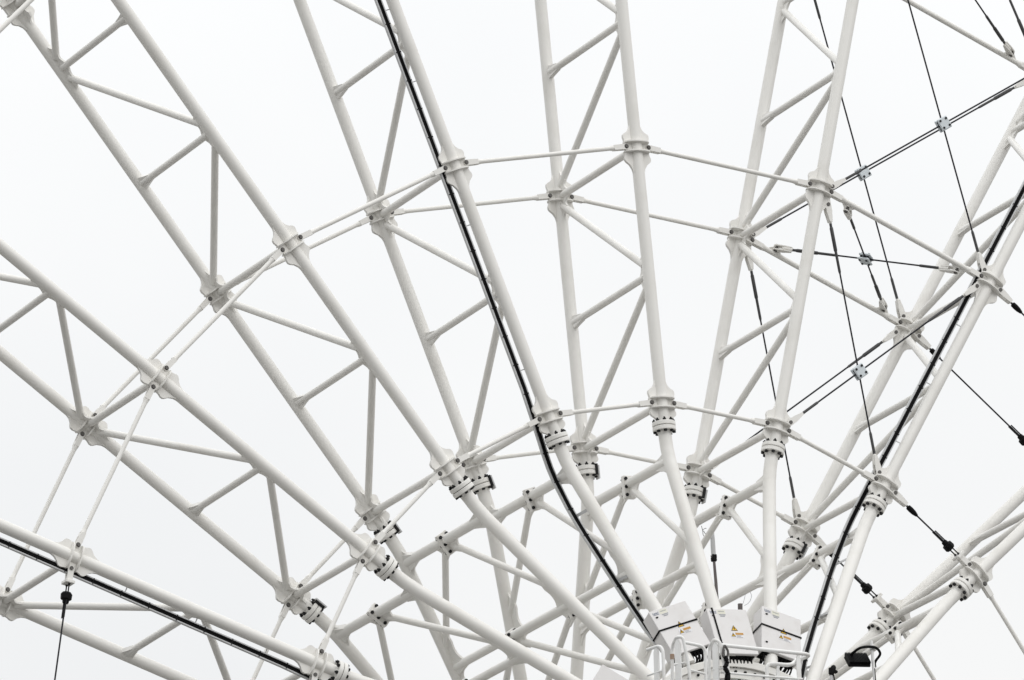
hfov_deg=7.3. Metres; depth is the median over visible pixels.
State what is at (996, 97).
bracing cable
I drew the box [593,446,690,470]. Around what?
tie rod
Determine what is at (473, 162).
tie rod
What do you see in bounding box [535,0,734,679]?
spoke truss
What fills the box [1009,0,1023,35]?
bracing cable
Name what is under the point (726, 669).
hanging harness
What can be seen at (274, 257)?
tie rod
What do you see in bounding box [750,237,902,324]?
tie rod
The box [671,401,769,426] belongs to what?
tie rod
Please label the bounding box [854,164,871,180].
cable clamp
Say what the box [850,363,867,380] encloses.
cable clamp
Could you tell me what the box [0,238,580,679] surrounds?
spoke truss
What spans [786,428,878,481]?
tie rod
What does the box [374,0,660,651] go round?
cable channel
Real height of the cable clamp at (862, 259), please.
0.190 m
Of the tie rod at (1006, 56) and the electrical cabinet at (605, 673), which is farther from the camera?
the tie rod at (1006, 56)
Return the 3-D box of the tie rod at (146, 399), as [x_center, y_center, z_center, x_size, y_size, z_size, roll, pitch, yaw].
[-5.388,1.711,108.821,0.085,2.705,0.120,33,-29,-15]
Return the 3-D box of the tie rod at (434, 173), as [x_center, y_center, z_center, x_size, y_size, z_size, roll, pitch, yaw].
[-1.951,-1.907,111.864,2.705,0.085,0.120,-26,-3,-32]
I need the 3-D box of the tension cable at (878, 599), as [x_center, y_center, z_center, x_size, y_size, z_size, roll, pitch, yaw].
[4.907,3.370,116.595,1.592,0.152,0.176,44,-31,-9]
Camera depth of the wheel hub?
111.03 m
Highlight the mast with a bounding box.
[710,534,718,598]
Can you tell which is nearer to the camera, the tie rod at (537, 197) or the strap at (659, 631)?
the strap at (659, 631)
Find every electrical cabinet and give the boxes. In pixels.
[593,665,627,679]
[643,601,709,667]
[700,608,758,679]
[753,606,800,674]
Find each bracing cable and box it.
[711,329,898,470]
[745,256,801,518]
[751,80,1023,237]
[773,244,959,273]
[788,283,979,424]
[814,0,905,318]
[824,201,881,474]
[830,78,1023,189]
[843,205,887,311]
[907,0,986,270]
[975,0,1014,56]
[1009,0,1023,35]
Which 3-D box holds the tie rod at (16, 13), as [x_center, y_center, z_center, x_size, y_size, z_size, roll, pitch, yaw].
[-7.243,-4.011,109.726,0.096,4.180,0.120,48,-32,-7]
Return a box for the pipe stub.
[738,592,751,609]
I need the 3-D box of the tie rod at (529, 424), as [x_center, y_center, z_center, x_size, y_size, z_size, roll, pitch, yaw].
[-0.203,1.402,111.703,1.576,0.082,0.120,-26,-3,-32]
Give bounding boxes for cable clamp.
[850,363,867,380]
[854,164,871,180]
[857,252,872,265]
[934,115,951,132]
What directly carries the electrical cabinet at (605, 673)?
attached to the wheel hub
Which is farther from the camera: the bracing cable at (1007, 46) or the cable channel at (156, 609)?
the bracing cable at (1007, 46)
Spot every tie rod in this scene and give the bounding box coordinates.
[0,0,33,32]
[4,431,84,592]
[75,384,155,547]
[92,296,212,416]
[163,247,284,370]
[238,215,373,284]
[250,602,290,679]
[297,165,447,239]
[298,516,366,587]
[318,558,364,653]
[372,471,442,544]
[390,193,551,215]
[455,417,541,463]
[463,143,628,165]
[483,445,576,461]
[558,400,653,416]
[569,194,733,235]
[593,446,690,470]
[646,145,811,187]
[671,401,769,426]
[707,473,797,524]
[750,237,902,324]
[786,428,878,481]
[829,189,983,278]
[902,0,1023,70]
[903,631,936,679]
[981,581,1023,653]
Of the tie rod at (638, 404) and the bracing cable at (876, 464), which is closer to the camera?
the tie rod at (638, 404)
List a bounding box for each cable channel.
[0,537,318,679]
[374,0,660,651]
[801,180,1023,679]
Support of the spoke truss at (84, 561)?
attached to the wheel hub
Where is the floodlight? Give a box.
[844,640,880,679]
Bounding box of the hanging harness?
[721,645,730,679]
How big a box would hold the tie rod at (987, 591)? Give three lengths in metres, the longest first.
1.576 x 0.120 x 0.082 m
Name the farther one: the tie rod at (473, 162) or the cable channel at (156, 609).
the tie rod at (473, 162)
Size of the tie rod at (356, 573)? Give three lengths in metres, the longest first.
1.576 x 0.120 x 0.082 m
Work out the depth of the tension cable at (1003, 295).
116.31 m
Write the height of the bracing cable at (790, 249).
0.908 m
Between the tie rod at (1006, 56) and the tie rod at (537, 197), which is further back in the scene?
the tie rod at (1006, 56)
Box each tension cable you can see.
[54,565,74,679]
[309,672,317,679]
[812,533,889,608]
[892,490,971,566]
[916,333,1023,445]
[997,287,1023,315]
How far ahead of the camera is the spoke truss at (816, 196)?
115.55 m
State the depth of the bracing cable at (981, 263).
116.53 m
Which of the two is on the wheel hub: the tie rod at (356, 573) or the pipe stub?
the pipe stub
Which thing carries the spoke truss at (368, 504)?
attached to the wheel hub
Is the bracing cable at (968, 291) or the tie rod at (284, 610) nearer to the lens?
the tie rod at (284, 610)
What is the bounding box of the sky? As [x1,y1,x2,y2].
[0,0,1023,679]
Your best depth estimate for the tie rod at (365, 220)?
114.17 m
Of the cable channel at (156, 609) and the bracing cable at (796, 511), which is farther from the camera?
the bracing cable at (796, 511)
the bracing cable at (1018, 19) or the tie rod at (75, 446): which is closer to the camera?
the tie rod at (75, 446)
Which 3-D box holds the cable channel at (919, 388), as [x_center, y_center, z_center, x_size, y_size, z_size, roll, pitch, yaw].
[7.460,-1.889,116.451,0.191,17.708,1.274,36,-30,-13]
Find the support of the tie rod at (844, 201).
attached to the spoke truss at (880, 496)
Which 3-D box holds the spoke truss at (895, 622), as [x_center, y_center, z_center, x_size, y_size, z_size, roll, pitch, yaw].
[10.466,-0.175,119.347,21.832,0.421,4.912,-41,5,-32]
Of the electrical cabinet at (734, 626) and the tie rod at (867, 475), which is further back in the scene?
the tie rod at (867, 475)
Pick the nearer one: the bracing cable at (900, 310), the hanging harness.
the hanging harness
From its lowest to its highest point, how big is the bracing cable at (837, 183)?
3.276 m
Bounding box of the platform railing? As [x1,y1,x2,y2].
[646,635,809,679]
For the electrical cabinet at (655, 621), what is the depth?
110.86 m
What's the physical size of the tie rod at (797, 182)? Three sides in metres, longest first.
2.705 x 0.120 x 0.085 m
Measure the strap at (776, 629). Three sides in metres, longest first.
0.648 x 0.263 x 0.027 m
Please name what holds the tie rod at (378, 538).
attached to the spoke truss at (306, 606)
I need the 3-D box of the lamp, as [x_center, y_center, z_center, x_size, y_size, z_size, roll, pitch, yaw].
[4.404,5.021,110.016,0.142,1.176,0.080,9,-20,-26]
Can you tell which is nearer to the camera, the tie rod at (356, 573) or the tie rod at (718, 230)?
the tie rod at (356, 573)
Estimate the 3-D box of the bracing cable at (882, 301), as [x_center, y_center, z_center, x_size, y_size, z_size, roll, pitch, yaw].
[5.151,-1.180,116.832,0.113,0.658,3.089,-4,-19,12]
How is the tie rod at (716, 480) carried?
attached to the spoke truss at (880, 496)
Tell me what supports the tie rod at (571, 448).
attached to the spoke truss at (383, 224)
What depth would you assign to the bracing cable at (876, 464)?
114.97 m
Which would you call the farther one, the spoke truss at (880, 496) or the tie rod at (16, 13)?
the spoke truss at (880, 496)
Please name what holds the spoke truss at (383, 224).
attached to the wheel hub
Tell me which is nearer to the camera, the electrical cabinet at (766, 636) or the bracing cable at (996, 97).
the electrical cabinet at (766, 636)
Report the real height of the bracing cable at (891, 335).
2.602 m
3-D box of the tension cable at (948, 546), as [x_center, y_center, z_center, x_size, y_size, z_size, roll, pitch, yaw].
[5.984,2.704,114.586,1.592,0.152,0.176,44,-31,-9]
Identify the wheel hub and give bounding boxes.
[660,659,791,679]
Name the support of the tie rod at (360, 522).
attached to the spoke truss at (306, 606)
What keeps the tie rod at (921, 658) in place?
attached to the spoke truss
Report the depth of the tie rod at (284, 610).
111.97 m
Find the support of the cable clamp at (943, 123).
attached to the bracing cable at (981, 263)
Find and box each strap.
[653,618,697,641]
[710,608,724,654]
[752,623,801,638]
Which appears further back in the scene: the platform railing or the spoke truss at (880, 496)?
the spoke truss at (880, 496)
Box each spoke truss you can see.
[0,0,653,679]
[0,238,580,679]
[0,518,374,679]
[293,0,694,679]
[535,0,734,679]
[629,0,858,679]
[711,97,1023,679]
[820,485,1023,679]
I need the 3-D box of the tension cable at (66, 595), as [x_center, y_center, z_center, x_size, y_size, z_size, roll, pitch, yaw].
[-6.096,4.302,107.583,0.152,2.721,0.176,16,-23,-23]
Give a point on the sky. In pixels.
(68, 207)
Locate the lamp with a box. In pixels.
[828,665,837,679]
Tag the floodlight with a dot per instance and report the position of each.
(855, 659)
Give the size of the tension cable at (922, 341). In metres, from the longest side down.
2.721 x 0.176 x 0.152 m
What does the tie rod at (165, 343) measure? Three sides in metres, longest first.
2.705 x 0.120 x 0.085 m
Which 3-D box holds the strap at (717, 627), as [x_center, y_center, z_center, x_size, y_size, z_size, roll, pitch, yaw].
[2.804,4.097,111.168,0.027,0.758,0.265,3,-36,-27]
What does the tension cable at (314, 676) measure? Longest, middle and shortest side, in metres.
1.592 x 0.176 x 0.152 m

